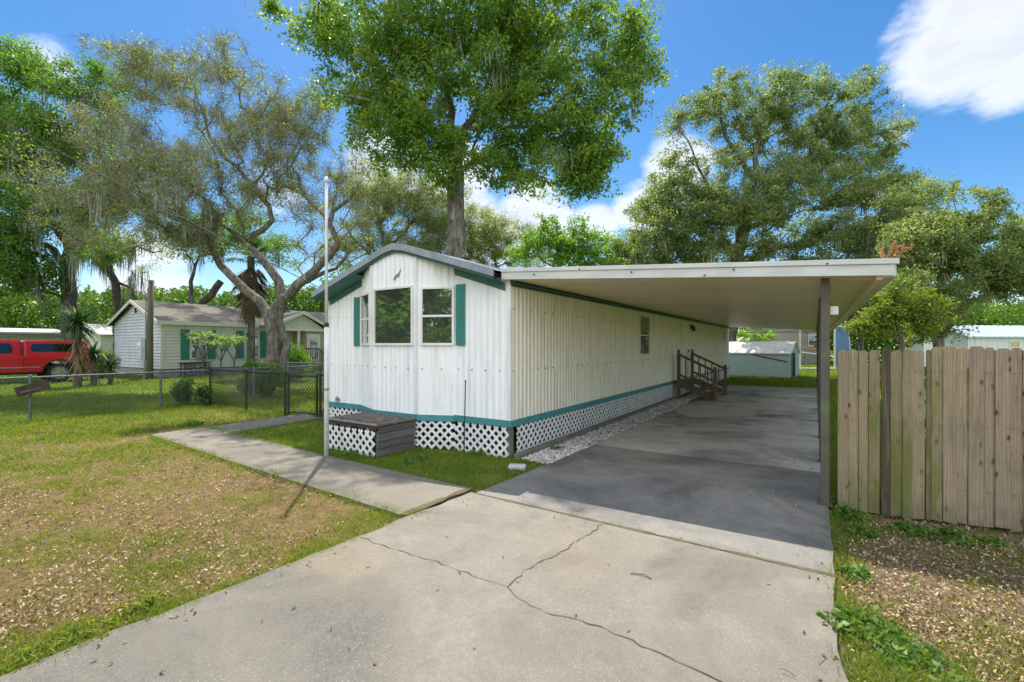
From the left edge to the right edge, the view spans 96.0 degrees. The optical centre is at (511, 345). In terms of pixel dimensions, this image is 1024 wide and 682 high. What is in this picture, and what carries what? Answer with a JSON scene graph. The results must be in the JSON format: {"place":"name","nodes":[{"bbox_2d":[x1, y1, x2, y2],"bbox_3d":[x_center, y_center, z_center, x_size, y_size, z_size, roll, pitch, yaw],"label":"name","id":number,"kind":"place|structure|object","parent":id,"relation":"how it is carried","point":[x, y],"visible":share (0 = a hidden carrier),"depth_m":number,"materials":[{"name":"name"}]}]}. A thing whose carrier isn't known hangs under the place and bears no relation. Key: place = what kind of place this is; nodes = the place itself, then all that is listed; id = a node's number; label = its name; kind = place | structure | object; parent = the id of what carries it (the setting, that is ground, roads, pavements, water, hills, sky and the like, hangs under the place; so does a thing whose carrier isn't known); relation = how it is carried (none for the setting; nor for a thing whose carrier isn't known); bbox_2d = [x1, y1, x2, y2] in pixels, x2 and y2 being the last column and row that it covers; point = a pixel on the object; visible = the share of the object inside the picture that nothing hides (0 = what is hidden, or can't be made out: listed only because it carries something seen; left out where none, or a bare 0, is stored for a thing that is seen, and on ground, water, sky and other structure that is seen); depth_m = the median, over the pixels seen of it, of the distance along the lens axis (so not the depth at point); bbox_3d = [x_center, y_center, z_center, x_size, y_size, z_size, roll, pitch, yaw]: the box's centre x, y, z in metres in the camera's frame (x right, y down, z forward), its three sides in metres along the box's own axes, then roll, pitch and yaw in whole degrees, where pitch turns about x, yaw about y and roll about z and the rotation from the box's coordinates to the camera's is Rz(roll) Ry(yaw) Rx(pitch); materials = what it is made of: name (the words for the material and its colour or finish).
{"place":"outdoors","nodes":[
{"label":"outdoors","id":0,"kind":"place"},
{"bbox_2d":[151,427,321,470],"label":"walkway","id":1,"kind":"structure","parent":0,"point":[255,453],"depth_m":7.54,"materials":[{"name":"concrete"}]},
{"bbox_2d":[213,414,322,432],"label":"walkway","id":2,"kind":"structure","parent":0,"point":[268,422],"depth_m":9.98,"materials":[{"name":"concrete"}]},
{"bbox_2d":[257,454,470,517],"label":"walkway","id":3,"kind":"structure","parent":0,"point":[392,488],"depth_m":5.61,"materials":[{"name":"concrete"}]},
{"bbox_2d":[323,176,328,455],"bbox_3d":[-2.801,-0.375,6.955,0.087,4.350,0.087,0,0,33],"label":"flagpole","id":4,"kind":"object","parent":3,"relation":"on","point":[326,380],"visible":0.93,"depth_m":6.93,"materials":[{"name":"white metal"}]},
{"bbox_2d":[401,487,473,514],"bbox_3d":[-0.775,1.663,4.970,0.107,0.001,1.050,0,0,34],"label":"walkway joint","id":5,"kind":"object","parent":3,"relation":"on","point":[431,503],"visible":0.91,"depth_m":4.91,"materials":[{"name":"grey concrete"}]},
{"bbox_2d":[246,421,540,493],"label":"front lawn","id":6,"kind":"structure","parent":0,"point":[435,448],"depth_m":6.93,"materials":[{"name":"green plant"}]},
{"bbox_2d":[339,450,358,458],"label":"weed","id":7,"kind":"object","parent":6,"relation":"on","point":[345,454],"visible":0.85,"depth_m":6.91,"materials":[{"name":"green plant"}]},
{"bbox_2d":[329,412,415,456],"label":"wooden platform","id":8,"kind":"structure","parent":6,"relation":"on","point":[349,429],"depth_m":7.28,"materials":[{"name":"grey wood"}]},
{"bbox_2d":[403,453,428,464],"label":"weed","id":9,"kind":"object","parent":6,"relation":"on","point":[410,459],"visible":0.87,"depth_m":6.67,"materials":[{"name":"green plant"}]},
{"bbox_2d":[463,380,465,453],"bbox_3d":[-0.736,1.120,7.191,0.053,1.160,0.026,0,0,33],"label":"stake","id":10,"kind":"object","parent":6,"relation":"on","point":[464,417],"visible":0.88,"depth_m":7.18,"materials":[{"name":"black metal"}]},
{"bbox_2d":[465,449,485,457],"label":"weed","id":11,"kind":"object","parent":6,"relation":"on","point":[472,452],"visible":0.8,"depth_m":7.08,"materials":[{"name":"green plant"}]},
{"bbox_2d":[508,463,525,469],"bbox_3d":[0.070,1.670,6.342,0.239,0.060,0.140,0,0,8],"label":"splash block","id":12,"kind":"object","parent":6,"relation":"on","point":[513,466],"depth_m":6.29,"materials":[{"name":"white concrete"}]},
{"bbox_2d":[0,493,847,681],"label":"driveway","id":13,"kind":"structure","parent":0,"point":[723,616],"depth_m":2.82,"materials":[{"name":"concrete"}]},
{"bbox_2d":[92,433,838,681],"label":"loose leaves","id":14,"kind":"object","parent":13,"relation":"on","point":[804,633],"visible":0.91,"depth_m":3.33,"materials":[{"name":"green plant"}]},
{"bbox_2d":[362,537,722,681],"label":"driveway crack","id":15,"kind":"object","parent":13,"relation":"on","point":[578,619],"visible":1,"depth_m":2.74,"materials":[{"name":"grey concrete"}]},
{"bbox_2d":[507,524,601,586],"bbox_3d":[0.394,1.660,3.734,0.064,0.001,1.411,0,0,39],"label":"driveway crack","id":16,"kind":"object","parent":13,"relation":"on","point":[554,555],"visible":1,"depth_m":3.63,"materials":[{"name":"grey concrete"}]},
{"bbox_2d":[0,348,1008,529],"bbox_3d":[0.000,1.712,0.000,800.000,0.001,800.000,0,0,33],"label":"ground","id":17,"kind":"structure","parent":0,"point":[452,430],"depth_m":11.60,"materials":[{"name":"green plant"}]},
{"bbox_2d":[0,328,61,363],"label":"open garage","id":18,"kind":"structure","parent":17,"relation":"on","point":[19,334],"depth_m":31.43,"materials":[{"name":"metal"}]},
{"bbox_2d":[0,340,89,381],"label":"pickup truck","id":19,"kind":"object","parent":17,"relation":"on","point":[21,357],"visible":0.7,"depth_m":20.96,"materials":[{"name":"red metal"}]},
{"bbox_2d":[0,30,154,373],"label":"oak tree","id":20,"kind":"object","parent":17,"relation":"on","point":[21,67],"visible":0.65,"depth_m":25.80,"materials":[{"name":"green plant"}]},
{"bbox_2d":[43,301,112,386],"bbox_3d":[-17.901,-0.022,18.968,2.428,3.772,2.485,0,0,33],"label":"yucca","id":21,"kind":"object","parent":17,"relation":"on","point":[77,329],"visible":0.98,"depth_m":18.86,"materials":[{"name":"green plant"}]},
{"bbox_2d":[73,341,109,385],"bbox_3d":[-17.725,0.789,19.485,1.656,2.228,1.599,0,0,-1],"label":"yucca","id":22,"kind":"object","parent":17,"relation":"on","point":[94,357],"visible":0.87,"depth_m":19.43,"materials":[{"name":"green plant"}]},
{"bbox_2d":[82,324,113,353],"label":"garage","id":23,"kind":"structure","parent":17,"relation":"on","point":[106,338],"depth_m":43.05,"materials":[{"name":"metal"}]},
{"bbox_2d":[95,348,121,377],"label":"bush","id":24,"kind":"object","parent":17,"relation":"on","point":[102,371],"visible":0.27,"depth_m":23.95,"materials":[{"name":"green plant"}]},
{"bbox_2d":[95,350,122,384],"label":"yucca","id":25,"kind":"object","parent":17,"relation":"on","point":[109,367],"visible":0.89,"depth_m":19.93,"materials":[{"name":"green plant"}]},
{"bbox_2d":[63,218,177,355],"bbox_3d":[-26.697,-3.566,31.387,7.653,11.607,3.638,0,0,-6],"label":"oak tree","id":26,"kind":"object","parent":17,"relation":"on","point":[114,284],"visible":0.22,"depth_m":30.95,"materials":[{"name":"green plant"}]},
{"bbox_2d":[137,280,153,378],"bbox_3d":[-18.489,-0.801,23.288,0.724,5.004,0.299,0,0,-4],"label":"utility pole","id":27,"kind":"object","parent":17,"relation":"on","point":[146,344],"visible":0.94,"depth_m":23.20,"materials":[{"name":"brown wood"}]},
{"bbox_2d":[0,190,150,282],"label":"power cable","id":28,"kind":"object","parent":27,"relation":"attached to","point":[66,232],"visible":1,"depth_m":15.39,"materials":[{"name":"black rubber"}]},
{"bbox_2d":[0,364,323,419],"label":"chain link fence","id":29,"kind":"object","parent":17,"relation":"on","point":[30,377],"visible":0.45,"depth_m":11.88,"materials":[{"name":"grey metal"}]},
{"bbox_2d":[14,380,50,396],"bbox_3d":[-10.725,0.960,10.315,0.096,0.363,0.582,0,0,42],"label":"board sign","id":30,"kind":"object","parent":29,"relation":"attached to","point":[28,389],"visible":1,"depth_m":10.31,"materials":[{"name":"brown wood"}]},
{"bbox_2d":[169,377,194,403],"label":"bush","id":31,"kind":"object","parent":17,"relation":"on","point":[184,388],"visible":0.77,"depth_m":13.22,"materials":[{"name":"green plant"}]},
{"bbox_2d":[179,362,211,376],"bbox_3d":[-17.509,1.320,25.485,0.654,0.760,1.400,0,0,33],"label":"garden cart","id":32,"kind":"object","parent":17,"relation":"on","point":[205,365],"visible":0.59,"depth_m":25.24,"materials":[{"name":"brown wood"}]},
{"bbox_2d":[0,17,397,380],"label":"oak tree","id":33,"kind":"object","parent":17,"relation":"on","point":[277,123],"visible":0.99,"depth_m":19.15,"materials":[{"name":"green plant"}]},
{"bbox_2d":[181,330,222,376],"bbox_3d":[-16.484,0.420,24.783,1.572,2.560,2.010,0,0,33],"label":"frangipani","id":34,"kind":"object","parent":17,"relation":"on","point":[205,334],"visible":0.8,"depth_m":24.71,"materials":[{"name":"green plant"}]},
{"bbox_2d":[191,385,214,404],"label":"bush","id":35,"kind":"object","parent":17,"relation":"on","point":[203,393],"visible":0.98,"depth_m":12.98,"materials":[{"name":"green plant"}]},
{"bbox_2d":[106,300,324,376],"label":"neighbour house","id":36,"kind":"structure","parent":17,"relation":"on","point":[173,346],"depth_m":26.82,"materials":[{"name":"white wood"}]},
{"bbox_2d":[189,330,206,358],"bbox_3d":[-17.601,-0.050,25.879,0.138,1.600,0.852,0,0,33],"label":"window","id":37,"kind":"structure","parent":36,"relation":"in","point":[203,347],"depth_m":25.76,"materials":[{"name":"grey glass"}]},
{"bbox_2d":[244,331,259,357],"bbox_3d":[-15.990,-0.050,28.326,0.138,1.600,0.886,0,0,33],"label":"window","id":38,"kind":"structure","parent":36,"relation":"in","point":[257,334],"depth_m":28.52,"materials":[{"name":"white glass"}]},
{"bbox_2d":[307,334,319,361],"bbox_3d":[-12.996,0.175,30.205,0.068,1.850,0.923,0,0,33],"label":"door","id":39,"kind":"structure","parent":36,"relation":"in","point":[313,340],"depth_m":30.17,"materials":[{"name":"white paint"}]},
{"bbox_2d":[305,348,323,364],"bbox_3d":[-12.734,0.750,29.638,0.934,1.180,1.593,0,0,33],"label":"ramp rail","id":40,"kind":"object","parent":36,"relation":"attached to","point":[320,350],"visible":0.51,"depth_m":29.44,"materials":[{"name":"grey wood"}]},
{"bbox_2d":[194,335,239,376],"bbox_3d":[-15.690,0.553,24.370,2.634,2.293,1.734,0,0,33],"label":"frangipani","id":41,"kind":"object","parent":17,"relation":"on","point":[228,339],"visible":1,"depth_m":24.33,"materials":[{"name":"green plant"}]},
{"bbox_2d":[132,187,302,304],"bbox_3d":[-23.111,-4.781,36.084,14.289,14.628,6.543,0,0,2],"label":"oak tree","id":42,"kind":"object","parent":17,"relation":"on","point":[218,284],"visible":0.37,"depth_m":35.72,"materials":[{"name":"green plant"}]},
{"bbox_2d":[209,334,246,373],"bbox_3d":[-15.514,0.519,25.546,1.919,2.362,2.018,0,0,2],"label":"frangipani","id":43,"kind":"object","parent":17,"relation":"on","point":[239,338],"visible":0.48,"depth_m":25.42,"materials":[{"name":"green plant"}]},
{"bbox_2d":[209,367,286,415],"bbox_3d":[-7.106,1.180,12.232,3.942,1.140,0.059,0,0,34],"label":"chain link fence","id":44,"kind":"object","parent":17,"relation":"on","point":[246,389],"visible":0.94,"depth_m":12.09,"materials":[{"name":"black metal"}]},
{"bbox_2d":[287,372,317,416],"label":"chain link gate","id":45,"kind":"structure","parent":44,"relation":"attached to","point":[289,411],"depth_m":10.92,"materials":[{"name":"black metal"}]},
{"bbox_2d":[222,237,280,363],"bbox_3d":[-13.723,-2.018,24.051,2.802,7.443,3.037,0,0,33],"label":"palm tree","id":46,"kind":"object","parent":17,"relation":"on","point":[248,277],"visible":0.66,"depth_m":23.82,"materials":[{"name":"plant"}]},
{"bbox_2d":[234,358,269,394],"bbox_3d":[-9.009,1.081,15.963,1.215,1.283,1.094,0,0,33],"label":"bush","id":47,"kind":"object","parent":17,"relation":"on","point":[254,363],"visible":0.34,"depth_m":15.79,"materials":[{"name":"green plant"}]},
{"bbox_2d":[248,362,283,396],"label":"bush","id":48,"kind":"object","parent":17,"relation":"on","point":[273,368],"visible":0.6,"depth_m":14.81,"materials":[{"name":"green plant"}]},
{"bbox_2d":[288,342,311,381],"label":"bush","id":49,"kind":"object","parent":17,"relation":"on","point":[297,354],"visible":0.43,"depth_m":21.35,"materials":[{"name":"green plant"}]},
{"bbox_2d":[287,361,323,386],"bbox_3d":[-5.172,1.190,16.695,9.095,1.120,0.058,0,0,28],"label":"chain link fence","id":50,"kind":"object","parent":17,"relation":"on","point":[288,362],"visible":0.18,"depth_m":18.39,"materials":[{"name":"grey metal"}]},
{"bbox_2d":[319,372,330,416],"bbox_3d":[-3.879,1.180,10.336,1.452,1.140,0.059,0,0,33],"label":"chain link fence","id":51,"kind":"object","parent":17,"relation":"on","point":[320,394],"visible":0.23,"depth_m":10.69,"materials":[{"name":"black metal"}]},
{"bbox_2d":[317,154,478,272],"bbox_3d":[-7.829,-5.638,30.926,11.677,15.610,5.396,0,0,1],"label":"oak tree","id":52,"kind":"object","parent":17,"relation":"on","point":[426,220],"visible":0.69,"depth_m":30.40,"materials":[{"name":"green plant"}]},
{"bbox_2d":[248,0,676,258],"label":"laurel tree","id":53,"kind":"object","parent":17,"relation":"on","point":[496,36],"visible":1,"depth_m":15.87,"materials":[{"name":"green plant"}]},
{"bbox_2d":[462,200,551,267],"bbox_3d":[-0.631,-3.887,30.588,8.163,12.140,4.544,0,0,7],"label":"oak tree","id":54,"kind":"object","parent":17,"relation":"on","point":[494,233],"visible":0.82,"depth_m":30.33,"materials":[{"name":"green plant"}]},
{"bbox_2d":[0,260,1023,362],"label":"woods","id":55,"kind":"object","parent":17,"relation":"on","point":[19,316],"visible":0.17,"depth_m":46.96,"materials":[{"name":"green plant"}]},
{"bbox_2d":[311,243,729,458],"bbox_3d":[3.847,0.005,16.655,4.660,3.478,21.254,0,0,33],"label":"mobile home","id":56,"kind":"object","parent":17,"relation":"on","point":[421,335],"visible":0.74,"depth_m":7.87,"materials":[{"name":"white metal"}]},
{"bbox_2d":[0,119,318,287],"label":"power cable","id":57,"kind":"object","parent":56,"relation":"attached to","point":[156,203],"visible":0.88,"depth_m":9.07,"materials":[{"name":"black rubber"}]},
{"bbox_2d":[360,292,369,344],"bbox_3d":[-2.697,-0.480,8.458,0.048,0.960,0.583,0,0,-34],"label":"window","id":58,"kind":"structure","parent":56,"relation":"in","point":[365,297],"depth_m":8.45,"materials":[{"name":"white paint"}]},
{"bbox_2d":[373,285,413,344],"bbox_3d":[-2.042,-0.500,7.864,0.980,1.000,0.048,0,0,33],"label":"window","id":59,"kind":"structure","parent":56,"relation":"in","point":[393,307],"depth_m":7.84,"materials":[{"name":"white paint"}]},
{"bbox_2d":[420,286,454,344],"bbox_3d":[-1.218,-0.480,7.494,0.583,0.960,0.048,0,0,10],"label":"window","id":60,"kind":"structure","parent":56,"relation":"in","point":[437,303],"depth_m":7.49,"materials":[{"name":"white paint"}]},
{"bbox_2d":[639,314,650,355],"bbox_3d":[3.525,-0.270,12.226,0.053,1.060,0.900,0,0,33],"label":"window","id":61,"kind":"structure","parent":56,"relation":"in","point":[644,321],"depth_m":12.21,"materials":[{"name":"white paint"}]},
{"bbox_2d":[683,322,689,376],"bbox_3d":[6.019,0.160,15.972,0.100,1.920,0.900,0,0,33],"label":"door","id":62,"kind":"structure","parent":56,"relation":"in","point":[686,350],"depth_m":16.08,"materials":[{"name":"white paint"}]},
{"bbox_2d":[503,211,629,267],"bbox_3d":[3.003,-2.906,26.039,7.060,9.448,2.925,0,0,4],"label":"ash tree","id":63,"kind":"object","parent":17,"relation":"on","point":[565,245],"visible":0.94,"depth_m":25.70,"materials":[{"name":"green plant"}]},
{"bbox_2d":[736,330,758,341],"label":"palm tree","id":64,"kind":"object","parent":17,"relation":"on","point":[740,335],"visible":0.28,"depth_m":35.50,"materials":[{"name":"green plant"}]},
{"bbox_2d":[740,327,770,341],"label":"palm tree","id":65,"kind":"object","parent":17,"relation":"on","point":[754,335],"visible":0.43,"depth_m":39.54,"materials":[{"name":"green plant"}]},
{"bbox_2d":[728,341,800,377],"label":"shed","id":66,"kind":"structure","parent":17,"relation":"on","point":[774,359],"depth_m":25.04,"materials":[{"name":"metal"}]},
{"bbox_2d":[793,353,794,375],"bbox_3d":[15.181,1.025,24.772,0.015,1.250,0.600,0,0,41],"label":"doorway","id":67,"kind":"structure","parent":66,"relation":"in","point":[793,353],"depth_m":24.66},
{"bbox_2d":[755,330,776,341],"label":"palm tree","id":68,"kind":"object","parent":17,"relation":"on","point":[763,335],"visible":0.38,"depth_m":36.86,"materials":[{"name":"green plant"}]},
{"bbox_2d":[601,58,958,341],"bbox_3d":[14.698,-8.070,27.381,18.727,19.647,9.459,0,0,14],"label":"oak tree","id":69,"kind":"object","parent":17,"relation":"on","point":[744,211],"visible":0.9,"depth_m":26.76,"materials":[{"name":"green plant"}]},
{"bbox_2d":[749,328,816,363],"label":"back house","id":70,"kind":"structure","parent":17,"relation":"on","point":[808,339],"depth_m":41.96,"materials":[{"name":"beige"}]},
{"bbox_2d":[807,334,816,346],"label":"window","id":71,"kind":"structure","parent":70,"relation":"in","point":[811,337],"depth_m":41.94,"materials":[{"name":"grey glass"}]},
{"bbox_2d":[799,328,835,369],"bbox_3d":[21.200,0.100,32.000,2.508,3.200,0.108,0,0,0],"label":"white pole frame","id":72,"kind":"object","parent":17,"relation":"on","point":[834,356],"visible":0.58,"depth_m":31.97,"materials":[{"name":"paint"}]},
{"bbox_2d":[836,326,850,365],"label":"blue house","id":73,"kind":"structure","parent":17,"relation":"on","point":[843,342],"depth_m":37.96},
{"bbox_2d":[843,303,879,377],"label":"oak tree","id":74,"kind":"object","parent":17,"relation":"on","point":[861,343],"visible":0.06,"depth_m":23.93,"materials":[{"name":"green plant"}]},
{"bbox_2d":[837,272,961,351],"bbox_3d":[12.394,-0.340,14.891,3.532,4.024,2.001,0,0,-3],"label":"maple tree","id":75,"kind":"object","parent":17,"relation":"on","point":[895,308],"visible":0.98,"depth_m":14.65,"materials":[{"name":"green plant"}]},
{"bbox_2d":[828,507,1023,681],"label":"mulch bed","id":76,"kind":"object","parent":17,"relation":"on","point":[918,567],"depth_m":3.30,"materials":[{"name":"soil"}]},
{"bbox_2d":[0,417,1023,681],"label":"fallen leaves","id":77,"kind":"object","parent":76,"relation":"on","point":[14,603],"depth_m":3.33,"materials":[{"name":"brown plant"}]},
{"bbox_2d":[829,502,867,522],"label":"weed","id":78,"kind":"object","parent":76,"relation":"on","point":[840,511],"visible":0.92,"depth_m":4.46,"materials":[{"name":"green plant"}]},
{"bbox_2d":[834,563,874,582],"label":"weed","id":79,"kind":"object","parent":76,"relation":"on","point":[859,572],"visible":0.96,"depth_m":3.38,"materials":[{"name":"green plant"}]},
{"bbox_2d":[839,523,882,541],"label":"weed","id":80,"kind":"object","parent":76,"relation":"on","point":[863,529],"visible":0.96,"depth_m":4.12,"materials":[{"name":"green plant"}]},
{"bbox_2d":[815,600,918,648],"bbox_3d":[2.097,1.644,2.738,0.497,0.118,0.439,0,0,33],"label":"weed","id":81,"kind":"object","parent":76,"relation":"on","point":[843,618],"visible":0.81,"depth_m":2.73,"materials":[{"name":"green plant"}]},
{"bbox_2d":[837,623,944,677],"bbox_3d":[2.103,1.645,2.550,0.466,0.117,0.446,0,0,-7],"label":"weed","id":82,"kind":"object","parent":76,"relation":"on","point":[894,639],"visible":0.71,"depth_m":2.52,"materials":[{"name":"green plant"}]},
{"bbox_2d":[886,520,929,537],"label":"weed","id":83,"kind":"object","parent":76,"relation":"on","point":[908,528],"visible":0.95,"depth_m":4.18,"materials":[{"name":"green plant"}]},
{"bbox_2d":[882,639,977,681],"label":"weed","id":84,"kind":"object","parent":76,"relation":"on","point":[932,662],"visible":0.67,"depth_m":2.40,"materials":[{"name":"green plant"}]},
{"bbox_2d":[837,346,1023,531],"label":"picket fence","id":85,"kind":"object","parent":76,"relation":"on","point":[971,391],"visible":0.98,"depth_m":4.38,"materials":[{"name":"brown wood"}]},
{"bbox_2d":[920,523,982,547],"bbox_3d":[3.825,1.641,4.044,0.402,0.125,0.488,0,0,33],"label":"weed","id":86,"kind":"object","parent":76,"relation":"on","point":[958,537],"visible":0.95,"depth_m":4.00,"materials":[{"name":"green plant"}]},
{"bbox_2d":[972,533,1009,548],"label":"weed","id":87,"kind":"object","parent":76,"relation":"on","point":[983,539],"visible":0.91,"depth_m":3.91,"materials":[{"name":"green plant"}]},
{"bbox_2d":[849,173,1023,347],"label":"oak tree","id":88,"kind":"object","parent":17,"relation":"on","point":[946,248],"visible":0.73,"depth_m":18.56,"materials":[{"name":"green plant"}]},
{"bbox_2d":[900,275,1023,334],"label":"oak tree","id":89,"kind":"object","parent":17,"relation":"on","point":[1006,317],"visible":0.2,"depth_m":33.74,"materials":[{"name":"green plant"}]},
{"bbox_2d":[904,325,1023,366],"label":"cottage","id":90,"kind":"structure","parent":17,"relation":"on","point":[995,337],"depth_m":27.32,"materials":[{"name":"grey"}]},
{"bbox_2d":[1009,340,1019,349],"bbox_3d":[29.645,0.100,27.177,0.700,0.800,0.058,0,0,-4],"label":"window","id":91,"kind":"structure","parent":90,"relation":"in","point":[1012,343],"depth_m":27.18,"materials":[{"name":"white glass"}]},
{"bbox_2d":[0,361,1023,681],"bbox_3d":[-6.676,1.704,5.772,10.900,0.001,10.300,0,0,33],"label":"lawn","id":92,"kind":"structure","parent":0,"point":[4,586],"depth_m":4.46,"materials":[{"name":"plant"}]},
{"bbox_2d":[0,632,65,674],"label":"weed","id":93,"kind":"object","parent":92,"relation":"on","point":[30,649],"visible":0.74,"depth_m":2.46,"materials":[{"name":"green plant"}]},
{"bbox_2d":[23,608,124,657],"bbox_3d":[-2.509,1.647,2.672,0.421,0.111,0.459,0,0,33],"label":"weed","id":94,"kind":"object","parent":92,"relation":"on","point":[73,629],"visible":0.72,"depth_m":2.67,"materials":[{"name":"green plant"}]},
{"bbox_2d":[105,587,181,623],"bbox_3d":[-2.372,1.637,2.947,0.380,0.132,0.388,0,0,19],"label":"weed","id":95,"kind":"object","parent":92,"relation":"on","point":[134,604],"visible":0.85,"depth_m":2.92,"materials":[{"name":"green plant"}]},
{"bbox_2d":[176,419,206,426],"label":"weed","id":96,"kind":"object","parent":92,"relation":"on","point":[189,423],"visible":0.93,"depth_m":9.72,"materials":[{"name":"green plant"}]},
{"bbox_2d":[0,0,1023,347],"label":"sky","id":97,"kind":"structure","parent":0,"point":[960,63],"materials":[{"name":"blue"}]},
{"bbox_2d":[521,385,722,464],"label":"gravel","id":98,"kind":"structure","parent":0,"point":[576,444],"depth_m":8.72,"materials":[{"name":"grey gravel"}]},
{"bbox_2d":[514,396,676,460],"bbox_3d":[2.630,1.650,10.660,0.100,0.100,9.300,0,0,33],"label":"landscape timber","id":99,"kind":"object","parent":98,"relation":"on","point":[538,448],"visible":0.69,"depth_m":8.52,"materials":[{"name":"wood"}]},
{"bbox_2d":[477,444,833,576],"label":"carport slab","id":100,"kind":"structure","parent":0,"point":[637,482],"depth_m":5.01,"materials":[{"name":"concrete"}]},
{"bbox_2d":[471,492,836,576],"bbox_3d":[0.936,1.663,4.278,3.400,0.001,0.060,0,0,34],"label":"driveway joint","id":101,"kind":"object","parent":100,"relation":"on","point":[738,553],"visible":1,"depth_m":3.91,"materials":[{"name":"grey concrete"}]},
{"bbox_2d":[595,385,819,472],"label":"carport slab","id":102,"kind":"structure","parent":0,"point":[778,426],"depth_m":9.01,"materials":[{"name":"grey concrete"}]},
{"bbox_2d":[501,258,898,506],"bbox_3d":[7.335,0.266,14.066,4.525,2.800,20.436,0,0,33],"label":"carport","id":103,"kind":"object","parent":102,"relation":"on","point":[823,298],"visible":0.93,"depth_m":6.14,"materials":[{"name":"white metal"}]},
{"bbox_2d":[878,241,913,257],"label":"dried branch","id":104,"kind":"object","parent":103,"relation":"on","point":[892,255],"visible":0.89,"depth_m":4.42,"materials":[{"name":"brown plant"}]},
{"bbox_2d":[673,349,726,400],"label":"wooden steps","id":105,"kind":"structure","parent":102,"relation":"on","point":[686,383],"depth_m":14.40,"materials":[{"name":"brown wood"}]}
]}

